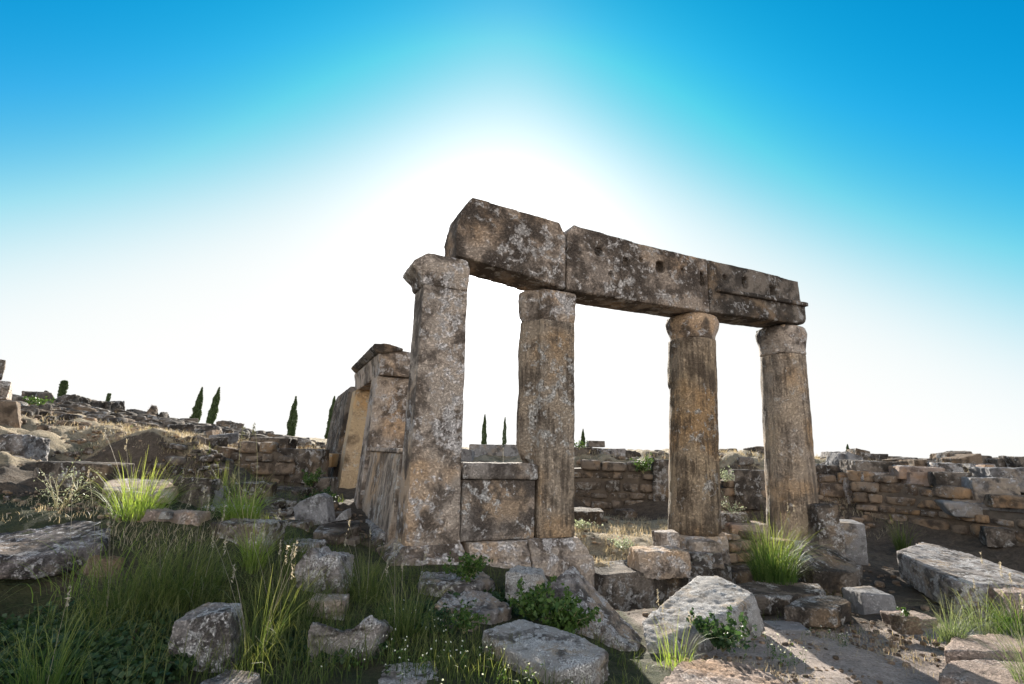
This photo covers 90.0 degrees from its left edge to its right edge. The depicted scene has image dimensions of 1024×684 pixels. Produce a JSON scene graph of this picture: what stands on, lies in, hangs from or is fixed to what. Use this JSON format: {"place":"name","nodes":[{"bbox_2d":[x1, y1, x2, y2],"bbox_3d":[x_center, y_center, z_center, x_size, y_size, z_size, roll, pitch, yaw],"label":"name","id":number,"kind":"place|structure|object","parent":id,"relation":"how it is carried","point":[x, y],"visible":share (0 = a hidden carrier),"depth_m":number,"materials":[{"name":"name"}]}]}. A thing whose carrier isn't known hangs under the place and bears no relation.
{"place":"outdoors","nodes":[
{"label":"outdoors","id":0,"kind":"place"},
{"bbox_2d":[0,443,1017,683],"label":"grass","id":1,"kind":"structure","parent":0,"point":[434,658],"depth_m":3.67,"materials":[{"name":"plant"}]},
{"bbox_2d":[0,400,1023,683],"bbox_3d":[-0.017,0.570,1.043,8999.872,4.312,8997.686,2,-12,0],"label":"ground","id":2,"kind":"structure","parent":0,"point":[16,479],"depth_m":5.23,"materials":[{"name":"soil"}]},
{"bbox_2d":[0,401,21,427],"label":"pedestal block","id":3,"kind":"structure","parent":2,"relation":"on","point":[10,413],"depth_m":9.38,"materials":[{"name":"brown stone"}]},
{"bbox_2d":[0,434,49,460],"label":"boulder","id":4,"kind":"object","parent":2,"relation":"on","point":[27,446],"visible":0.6,"depth_m":8.24,"materials":[{"name":"grey stone"}]},
{"bbox_2d":[0,520,111,579],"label":"ledge slab","id":5,"kind":"structure","parent":2,"relation":"on","point":[27,550],"depth_m":4.34,"materials":[{"name":"grey stone"}]},
{"bbox_2d":[34,455,103,510],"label":"shrub","id":6,"kind":"object","parent":2,"relation":"on","point":[56,503],"visible":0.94,"depth_m":5.36,"materials":[{"name":"beige plant"}]},
{"bbox_2d":[0,585,149,683],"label":"grass tussock","id":7,"kind":"object","parent":2,"relation":"on","point":[54,678],"depth_m":2.75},
{"bbox_2d":[32,461,134,500],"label":"hewn block","id":8,"kind":"structure","parent":2,"relation":"on","point":[108,470],"depth_m":6.28,"materials":[{"name":"stone"}]},
{"bbox_2d":[0,484,167,604],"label":"grass tussock","id":9,"kind":"object","parent":2,"relation":"on","point":[82,585],"depth_m":4.09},
{"bbox_2d":[68,555,125,577],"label":"ledge rock","id":10,"kind":"object","parent":2,"relation":"on","point":[105,560],"visible":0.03,"depth_m":4.34,"materials":[{"name":"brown stone"}]},
{"bbox_2d":[31,427,207,521],"bbox_3d":[-3.781,1.397,5.201,1.580,1.021,1.835,12,-16,-40],"label":"grass tussock","id":11,"kind":"object","parent":2,"relation":"on","point":[130,503],"depth_m":5.13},
{"bbox_2d":[0,466,267,601],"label":"grass tussock","id":12,"kind":"object","parent":2,"relation":"on","point":[118,547],"depth_m":4.15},
{"bbox_2d":[102,478,178,503],"bbox_3d":[-4.448,1.754,6.068,1.308,0.212,0.845,2,-12,0],"label":"stone slab","id":13,"kind":"object","parent":2,"relation":"on","point":[174,489],"depth_m":5.91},
{"bbox_2d":[1,491,299,639],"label":"grass tussock","id":14,"kind":"object","parent":2,"relation":"on","point":[104,588],"depth_m":3.73,"materials":[{"name":"plant"}]},
{"bbox_2d":[26,485,296,621],"bbox_3d":[-2.527,1.610,4.121,1.991,0.958,1.974,12,-16,-39],"label":"grass tussock","id":15,"kind":"object","parent":2,"relation":"on","point":[191,583],"depth_m":3.98,"materials":[{"name":"plant"}]},
{"bbox_2d":[141,508,210,525],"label":"stone","id":16,"kind":"object","parent":2,"relation":"on","point":[185,515],"visible":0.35,"depth_m":5.01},
{"bbox_2d":[173,477,222,507],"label":"boulder","id":17,"kind":"object","parent":2,"relation":"on","point":[196,493],"visible":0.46,"depth_m":6.11,"materials":[{"name":"stone"}]},
{"bbox_2d":[164,602,244,672],"bbox_3d":[-2.016,2.022,3.400,0.485,0.498,0.399,4,-12,-12],"label":"boulder","id":18,"kind":"object","parent":2,"relation":"on","point":[219,617],"visible":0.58,"depth_m":3.29,"materials":[{"name":"grey stone"}]},
{"bbox_2d":[201,669,260,683],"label":"boulder","id":19,"kind":"object","parent":2,"relation":"on","point":[238,678],"visible":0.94,"depth_m":2.98,"materials":[{"name":"grey stone"}]},
{"bbox_2d":[161,474,311,522],"bbox_3d":[-2.836,1.637,5.501,1.516,0.539,1.816,-10,-17,43],"label":"grass tussock","id":20,"kind":"object","parent":2,"relation":"on","point":[238,506],"depth_m":5.43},
{"bbox_2d":[210,517,287,553],"bbox_3d":[-2.647,1.965,5.139,0.616,0.347,0.459,2,-12,0],"label":"stone","id":21,"kind":"object","parent":2,"relation":"on","point":[233,523],"visible":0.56,"depth_m":4.98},
{"bbox_2d":[218,488,289,573],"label":"grass tussock","id":22,"kind":"object","parent":2,"relation":"on","point":[256,546],"depth_m":4.55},
{"bbox_2d":[233,481,277,498],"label":"stone","id":23,"kind":"object","parent":2,"relation":"on","point":[271,486],"visible":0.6,"depth_m":8.28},
{"bbox_2d":[230,441,294,483],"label":"rubble wall","id":24,"kind":"structure","parent":2,"relation":"on","point":[273,461],"depth_m":10.76,"materials":[{"name":"stone"}]},
{"bbox_2d":[210,531,328,669],"bbox_3d":[-1.591,1.717,3.443,0.962,0.884,0.851,2,-12,0],"label":"grass tussock","id":25,"kind":"object","parent":2,"relation":"on","point":[260,646],"depth_m":3.39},
{"bbox_2d":[0,588,541,683],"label":"ivy","id":26,"kind":"object","parent":2,"relation":"on","point":[112,669],"visible":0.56,"depth_m":3.28,"materials":[{"name":"green plant"}]},
{"bbox_2d":[251,437,297,447],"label":"wall block","id":27,"kind":"structure","parent":2,"relation":"on","point":[287,442],"depth_m":12.37,"materials":[{"name":"stone"}]},
{"bbox_2d":[188,529,386,638],"bbox_3d":[-1.752,1.901,4.121,1.513,0.737,1.476,6,-13,-20],"label":"grass tussock","id":28,"kind":"object","parent":2,"relation":"on","point":[260,610],"depth_m":4.01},
{"bbox_2d":[277,448,328,483],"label":"wall block","id":29,"kind":"structure","parent":2,"relation":"on","point":[309,461],"depth_m":11.08,"materials":[{"name":"stone"}]},
{"bbox_2d":[293,493,335,525],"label":"boulder","id":30,"kind":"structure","parent":2,"relation":"on","point":[319,508],"depth_m":7.21,"materials":[{"name":"grey stone"}]},
{"bbox_2d":[304,477,338,494],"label":"boulder","id":31,"kind":"object","parent":2,"relation":"on","point":[322,483],"visible":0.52,"depth_m":9.83,"materials":[{"name":"stone"}]},
{"bbox_2d":[294,546,353,593],"bbox_3d":[-1.711,2.118,4.724,0.472,0.464,0.388,2,-12,0],"label":"boulder","id":32,"kind":"object","parent":2,"relation":"on","point":[316,560],"visible":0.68,"depth_m":4.57,"materials":[{"name":"grey stone"}]},
{"bbox_2d":[306,593,349,619],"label":"stone","id":33,"kind":"object","parent":2,"relation":"on","point":[345,598],"visible":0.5,"depth_m":4.24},
{"bbox_2d":[313,520,359,544],"bbox_3d":[-2.336,2.579,6.974,0.545,0.184,1.037,2,-12,0],"label":"stone slab","id":34,"kind":"object","parent":2,"relation":"on","point":[336,531],"depth_m":6.69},
{"bbox_2d":[325,387,354,476],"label":"standing slab","id":35,"kind":"structure","parent":2,"relation":"on","point":[337,431],"depth_m":13.02,"materials":[{"name":"stone"}]},
{"bbox_2d":[308,615,392,662],"bbox_3d":[-1.164,2.201,3.671,0.527,0.512,0.409,2,-12,0],"label":"boulder","id":36,"kind":"object","parent":2,"relation":"on","point":[376,626],"visible":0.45,"depth_m":3.56,"materials":[{"name":"grey stone"}]},
{"bbox_2d":[337,389,369,488],"bbox_3d":[-3.695,2.556,12.069,0.733,2.816,0.784,7,-13,-24],"label":"door jamb","id":37,"kind":"object","parent":2,"relation":"on","point":[347,477],"depth_m":11.80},
{"bbox_2d":[333,520,418,603],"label":"grass tussock","id":38,"kind":"object","parent":2,"relation":"on","point":[373,588],"depth_m":4.62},
{"bbox_2d":[354,376,408,508],"bbox_3d":[-2.402,2.062,9.786,0.963,2.707,0.800,7,-13,-23],"label":"door jamb","id":39,"kind":"object","parent":2,"relation":"on","point":[385,419],"depth_m":9.57,"materials":[{"name":"stone"}]},
{"bbox_2d":[351,343,410,389],"bbox_3d":[-2.829,0.646,11.161,1.009,0.611,3.409,7,-13,-23],"label":"door lintel","id":40,"kind":"structure","parent":39,"relation":"on","point":[376,360],"depth_m":9.72,"materials":[{"name":"stone"}]},
{"bbox_2d":[362,447,402,546],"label":"side parapet","id":41,"kind":"structure","parent":2,"relation":"on","point":[381,499],"depth_m":7.59,"materials":[{"name":"stone"}]},
{"bbox_2d":[314,543,462,644],"bbox_3d":[-0.862,1.904,3.974,1.242,0.693,1.260,-9,-16,42],"label":"grass tussock","id":42,"kind":"object","parent":2,"relation":"on","point":[402,620],"depth_m":3.95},
{"bbox_2d":[378,661,438,683],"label":"stone","id":43,"kind":"object","parent":2,"relation":"on","point":[393,677],"visible":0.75,"depth_m":3.32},
{"bbox_2d":[377,253,469,565],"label":"corner pillar","id":44,"kind":"structure","parent":2,"relation":"on","point":[428,515],"depth_m":6.81,"materials":[{"name":"stone"}]},
{"bbox_2d":[418,571,494,597],"bbox_3d":[-0.600,2.623,5.323,0.845,0.366,0.738,2,-12,0],"label":"rock","id":45,"kind":"object","parent":2,"relation":"on","point":[482,581],"visible":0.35,"depth_m":5.17,"materials":[{"name":"grey stone"}]},
{"bbox_2d":[442,551,492,581],"bbox_3d":[-0.423,2.299,5.226,0.516,0.319,0.403,10,-14,-34],"label":"nettle patch","id":46,"kind":"object","parent":45,"relation":"on","point":[470,568],"visible":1,"depth_m":5.19,"materials":[{"name":"green plant"}]},
{"bbox_2d":[450,599,489,633],"bbox_3d":[-0.340,2.165,4.025,0.400,0.251,0.242,-10,-17,44],"label":"nettle patch","id":47,"kind":"object","parent":2,"relation":"on","point":[464,622],"visible":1,"depth_m":4.01,"materials":[{"name":"green plant"}]},
{"bbox_2d":[434,590,511,624],"bbox_3d":[-0.355,2.565,4.723,0.705,0.401,0.538,2,-12,0],"label":"rock","id":48,"kind":"object","parent":2,"relation":"on","point":[496,609],"visible":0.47,"depth_m":4.70,"materials":[{"name":"grey stone"}]},
{"bbox_2d":[0,394,966,530],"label":"rubble","id":49,"kind":"object","parent":2,"relation":"on","point":[119,415],"visible":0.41,"depth_m":12.43,"materials":[{"name":"stone"}]},
{"bbox_2d":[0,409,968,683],"bbox_3d":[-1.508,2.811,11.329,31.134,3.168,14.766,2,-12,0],"label":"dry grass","id":50,"kind":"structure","parent":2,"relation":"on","point":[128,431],"depth_m":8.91,"materials":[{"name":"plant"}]},
{"bbox_2d":[469,444,502,456],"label":"wall block","id":51,"kind":"structure","parent":2,"relation":"on","point":[487,449],"depth_m":16.63,"materials":[{"name":"grey stone"}]},
{"bbox_2d":[460,462,537,568],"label":"front parapet","id":52,"kind":"structure","parent":2,"relation":"on","point":[497,505],"depth_m":6.92,"materials":[{"name":"stone"}]},
{"bbox_2d":[505,565,547,607],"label":"boulder","id":53,"kind":"object","parent":2,"relation":"on","point":[532,576],"visible":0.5,"depth_m":5.11,"materials":[{"name":"stone"}]},
{"bbox_2d":[507,576,556,620],"bbox_3d":[0.196,2.264,4.543,0.442,0.383,0.515,13,-16,-42],"label":"nettle patch","id":54,"kind":"object","parent":2,"relation":"on","point":[529,601],"visible":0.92,"depth_m":4.48,"materials":[{"name":"green plant"}]},
{"bbox_2d":[482,619,608,683],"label":"rock","id":55,"kind":"object","parent":2,"relation":"on","point":[569,655],"depth_m":3.54,"materials":[{"name":"stone"}]},
{"bbox_2d":[516,289,594,586],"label":"half column","id":56,"kind":"structure","parent":2,"relation":"on","point":[545,428],"depth_m":7.53,"materials":[{"name":"stone"}]},
{"bbox_2d":[444,198,565,290],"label":"lintel block","id":57,"kind":"structure","parent":56,"relation":"on","point":[508,247],"depth_m":7.68,"materials":[{"name":"stone"}]},
{"bbox_2d":[561,225,708,317],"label":"lintel block","id":58,"kind":"structure","parent":56,"relation":"on","point":[602,270],"depth_m":8.55,"materials":[{"name":"stone"}]},
{"bbox_2d":[531,582,601,633],"bbox_3d":[0.451,2.319,4.383,0.602,0.419,0.584,10,-15,-35],"label":"nettle patch","id":59,"kind":"object","parent":2,"relation":"on","point":[561,617],"visible":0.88,"depth_m":4.28,"materials":[{"name":"green plant"}]},
{"bbox_2d":[318,608,848,683],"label":"white flowers","id":60,"kind":"object","parent":2,"relation":"on","point":[528,680],"visible":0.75,"depth_m":3.52,"materials":[{"name":"green plant"}]},
{"bbox_2d":[574,507,603,524],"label":"hewn block","id":61,"kind":"structure","parent":2,"relation":"on","point":[585,514],"depth_m":10.32,"materials":[{"name":"stone"}]},
{"bbox_2d":[537,566,641,650],"bbox_3d":[0.695,2.672,4.820,1.001,0.921,0.523,-4,-13,27],"label":"leaning block","id":62,"kind":"object","parent":2,"relation":"on","point":[617,625],"depth_m":4.79,"materials":[{"name":"grey stone"}]},
{"bbox_2d":[574,460,652,509],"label":"rubble wall","id":63,"kind":"structure","parent":2,"relation":"on","point":[606,485],"depth_m":13.75,"materials":[{"name":"stone"}]},
{"bbox_2d":[647,459,668,501],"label":"standing block","id":64,"kind":"structure","parent":63,"relation":"in","point":[660,484],"depth_m":13.56,"materials":[{"name":"stone"}]},
{"bbox_2d":[594,560,731,610],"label":"step block","id":65,"kind":"structure","parent":2,"relation":"on","point":[621,585],"depth_m":7.15,"materials":[{"name":"stone"}]},
{"bbox_2d":[627,545,690,579],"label":"hewn block","id":66,"kind":"structure","parent":65,"relation":"on","point":[661,562],"depth_m":7.29,"materials":[{"name":"stone"}]},
{"bbox_2d":[652,529,679,547],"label":"stone","id":67,"kind":"object","parent":66,"relation":"on","point":[665,537],"visible":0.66,"depth_m":7.88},
{"bbox_2d":[684,549,724,568],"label":"stone","id":68,"kind":"object","parent":65,"relation":"on","point":[712,560],"visible":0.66,"depth_m":7.71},
{"bbox_2d":[686,538,719,552],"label":"stone","id":69,"kind":"object","parent":68,"relation":"on","point":[708,545],"visible":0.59,"depth_m":7.90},
{"bbox_2d":[615,590,717,670],"bbox_3d":[1.289,2.370,4.237,0.830,0.623,0.764,9,-14,-32],"label":"grass tussock","id":70,"kind":"object","parent":2,"relation":"on","point":[668,655],"depth_m":4.23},
{"bbox_2d":[642,576,765,653],"bbox_3d":[1.877,2.838,5.103,0.746,0.654,1.847,-10,-17,44],"label":"boulder","id":71,"kind":"object","parent":2,"relation":"on","point":[702,596],"depth_m":5.11,"materials":[{"name":"stone"}]},
{"bbox_2d":[679,534,731,566],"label":"footing block","id":72,"kind":"structure","parent":2,"relation":"on","point":[722,548],"depth_m":8.27,"materials":[{"name":"stone"}]},
{"bbox_2d":[665,312,721,535],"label":"fluted column","id":73,"kind":"structure","parent":72,"relation":"on","point":[694,504],"depth_m":8.70,"materials":[{"name":"stone"}]},
{"bbox_2d":[707,260,807,327],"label":"lintel block","id":74,"kind":"structure","parent":73,"relation":"on","point":[739,296],"depth_m":9.67,"materials":[{"name":"stone"}]},
{"bbox_2d":[686,605,756,652],"bbox_3d":[1.876,2.552,4.532,0.555,0.390,0.608,2,-12,0],"label":"nettle patch","id":75,"kind":"object","parent":2,"relation":"on","point":[723,641],"visible":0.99,"depth_m":4.49,"materials":[{"name":"green plant"}]},
{"bbox_2d":[660,658,784,683],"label":"rock","id":76,"kind":"object","parent":2,"relation":"on","point":[711,671],"visible":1,"depth_m":3.84,"materials":[{"name":"stone"}]},
{"bbox_2d":[720,480,765,512],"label":"rubble wall","id":77,"kind":"structure","parent":2,"relation":"on","point":[728,490],"depth_m":13.38,"materials":[{"name":"stone"}]},
{"bbox_2d":[728,469,765,509],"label":"hewn block","id":78,"kind":"structure","parent":77,"relation":"in","point":[748,484],"depth_m":13.34,"materials":[{"name":"stone"}]},
{"bbox_2d":[731,564,765,583],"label":"step block","id":79,"kind":"structure","parent":2,"relation":"on","point":[741,574],"depth_m":7.95,"materials":[{"name":"stone"}]},
{"bbox_2d":[719,531,793,565],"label":"footing wall","id":80,"kind":"structure","parent":2,"relation":"on","point":[733,546],"depth_m":8.53,"materials":[{"name":"stone"}]},
{"bbox_2d":[722,521,770,540],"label":"stone slab","id":81,"kind":"structure","parent":80,"relation":"on","point":[734,527],"depth_m":8.95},
{"bbox_2d":[721,511,750,529],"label":"stone","id":82,"kind":"object","parent":81,"relation":"on","point":[728,517],"visible":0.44,"depth_m":9.19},
{"bbox_2d":[691,488,869,584],"bbox_3d":[3.614,2.675,7.046,2.443,1.234,2.225,11,-15,-39],"label":"grass tussock","id":83,"kind":"object","parent":2,"relation":"on","point":[779,570],"depth_m":7.05,"materials":[{"name":"plant"}]},
{"bbox_2d":[735,580,825,615],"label":"stone slab","id":84,"kind":"structure","parent":2,"relation":"on","point":[771,598],"depth_m":6.49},
{"bbox_2d":[763,620,812,634],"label":"stone","id":85,"kind":"object","parent":2,"relation":"on","point":[788,627],"visible":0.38,"depth_m":5.51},
{"bbox_2d":[771,537,808,549],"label":"footing block","id":86,"kind":"structure","parent":2,"relation":"on","point":[799,544],"depth_m":9.00,"materials":[{"name":"grey stone"}]},
{"bbox_2d":[755,325,818,540],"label":"smooth column","id":87,"kind":"structure","parent":86,"relation":"on","point":[790,471],"depth_m":9.69,"materials":[{"name":"beige stone"}]},
{"bbox_2d":[784,595,851,627],"bbox_3d":[3.575,3.098,5.896,0.526,0.257,1.026,-10,-17,44],"label":"hewn block","id":88,"kind":"object","parent":2,"relation":"on","point":[829,611],"depth_m":5.69,"materials":[{"name":"stone"}]},
{"bbox_2d":[807,503,845,553],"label":"boulder","id":89,"kind":"object","parent":2,"relation":"on","point":[825,516],"visible":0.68,"depth_m":8.89,"materials":[{"name":"stone"}]},
{"bbox_2d":[792,541,862,595],"bbox_3d":[4.724,3.402,7.658,1.341,0.663,0.714,12,-16,-40],"label":"boulder","id":90,"kind":"object","parent":2,"relation":"on","point":[832,574],"visible":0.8,"depth_m":7.44,"materials":[{"name":"stone"}]},
{"bbox_2d":[816,472,855,504],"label":"rubble wall","id":91,"kind":"structure","parent":2,"relation":"on","point":[828,485],"depth_m":13.10,"materials":[{"name":"stone"}]},
{"bbox_2d":[839,519,868,564],"bbox_3d":[6.017,3.589,9.224,0.528,0.724,0.549,-2,-12,15],"label":"hewn block","id":92,"kind":"object","parent":2,"relation":"on","point":[854,536],"depth_m":8.99,"materials":[{"name":"grey stone"}]},
{"bbox_2d":[841,586,898,614],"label":"boulder","id":93,"kind":"object","parent":2,"relation":"on","point":[864,600],"visible":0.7,"depth_m":6.43,"materials":[{"name":"grey stone"}]},
{"bbox_2d":[877,517,925,550],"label":"grass tussock","id":94,"kind":"object","parent":2,"relation":"on","point":[900,545],"depth_m":10.61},
{"bbox_2d":[889,613,922,634],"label":"rock","id":95,"kind":"object","parent":2,"relation":"on","point":[898,626],"visible":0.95,"depth_m":5.38,"materials":[{"name":"brown stone"}]},
{"bbox_2d":[880,610,938,628],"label":"stone","id":96,"kind":"object","parent":2,"relation":"on","point":[886,618],"visible":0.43,"depth_m":5.93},
{"bbox_2d":[846,470,1023,546],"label":"rubble wall","id":97,"kind":"structure","parent":2,"relation":"on","point":[893,497],"depth_m":11.45,"materials":[{"name":"stone"}]},
{"bbox_2d":[839,459,908,476],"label":"wall stone","id":98,"kind":"object","parent":97,"relation":"on","point":[845,466],"visible":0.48,"depth_m":12.68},
{"bbox_2d":[888,466,944,478],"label":"wall stone","id":99,"kind":"object","parent":97,"relation":"on","point":[899,472],"visible":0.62,"depth_m":11.93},
{"bbox_2d":[927,471,972,485],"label":"wall stone","id":100,"kind":"object","parent":97,"relation":"on","point":[944,478],"visible":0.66,"depth_m":11.27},
{"bbox_2d":[933,499,1023,517],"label":"wall stone","id":101,"kind":"object","parent":97,"relation":"on","point":[960,509],"visible":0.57,"depth_m":10.54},
{"bbox_2d":[961,477,1020,500],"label":"wall stone","id":102,"kind":"object","parent":101,"relation":"on","point":[980,487],"visible":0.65,"depth_m":10.61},
{"bbox_2d":[983,494,1023,508],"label":"wall stone","id":103,"kind":"object","parent":101,"relation":"on","point":[1004,501],"visible":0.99,"depth_m":10.13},
{"bbox_2d":[979,526,1018,547],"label":"wall stone","id":104,"kind":"object","parent":97,"relation":"in","point":[994,537],"visible":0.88,"depth_m":9.92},
{"bbox_2d":[888,595,1011,647],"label":"grass tussock","id":105,"kind":"object","parent":2,"relation":"on","point":[949,631],"depth_m":4.96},
{"bbox_2d":[897,542,1023,619],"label":"fallen block","id":106,"kind":"object","parent":2,"relation":"on","point":[932,571],"depth_m":6.97,"materials":[{"name":"grey stone"}]},
{"bbox_2d":[898,579,1023,634],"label":"grass tussock","id":107,"kind":"object","parent":2,"relation":"on","point":[973,622],"depth_m":5.35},
{"bbox_2d":[941,453,982,463],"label":"skyline stone","id":108,"kind":"object","parent":2,"relation":"on","point":[967,458],"visible":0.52,"depth_m":13.12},
{"bbox_2d":[929,552,1023,637],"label":"grass tussock","id":109,"kind":"object","parent":2,"relation":"on","point":[1003,627],"depth_m":5.10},
{"bbox_2d":[938,658,1023,683],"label":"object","id":110,"kind":"object","parent":2,"relation":"on","point":[952,672],"visible":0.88,"depth_m":4.06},
{"bbox_2d":[882,561,1023,683],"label":"grass tussock","id":111,"kind":"object","parent":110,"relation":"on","point":[1012,671],"depth_m":3.98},
{"bbox_2d":[944,634,1023,664],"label":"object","id":112,"kind":"object","parent":2,"relation":"on","point":[966,650],"visible":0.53,"depth_m":4.52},
{"bbox_2d":[967,466,1023,492],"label":"wall stone","id":113,"kind":"object","parent":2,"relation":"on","point":[1002,472],"visible":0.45,"depth_m":11.42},
{"bbox_2d":[988,586,1023,617],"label":"stone","id":114,"kind":"object","parent":2,"relation":"on","point":[992,592],"visible":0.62,"depth_m":6.15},
{"bbox_2d":[0,0,1023,457],"label":"sky","id":115,"kind":"structure","parent":0,"point":[239,197],"materials":[{"name":"blue"}]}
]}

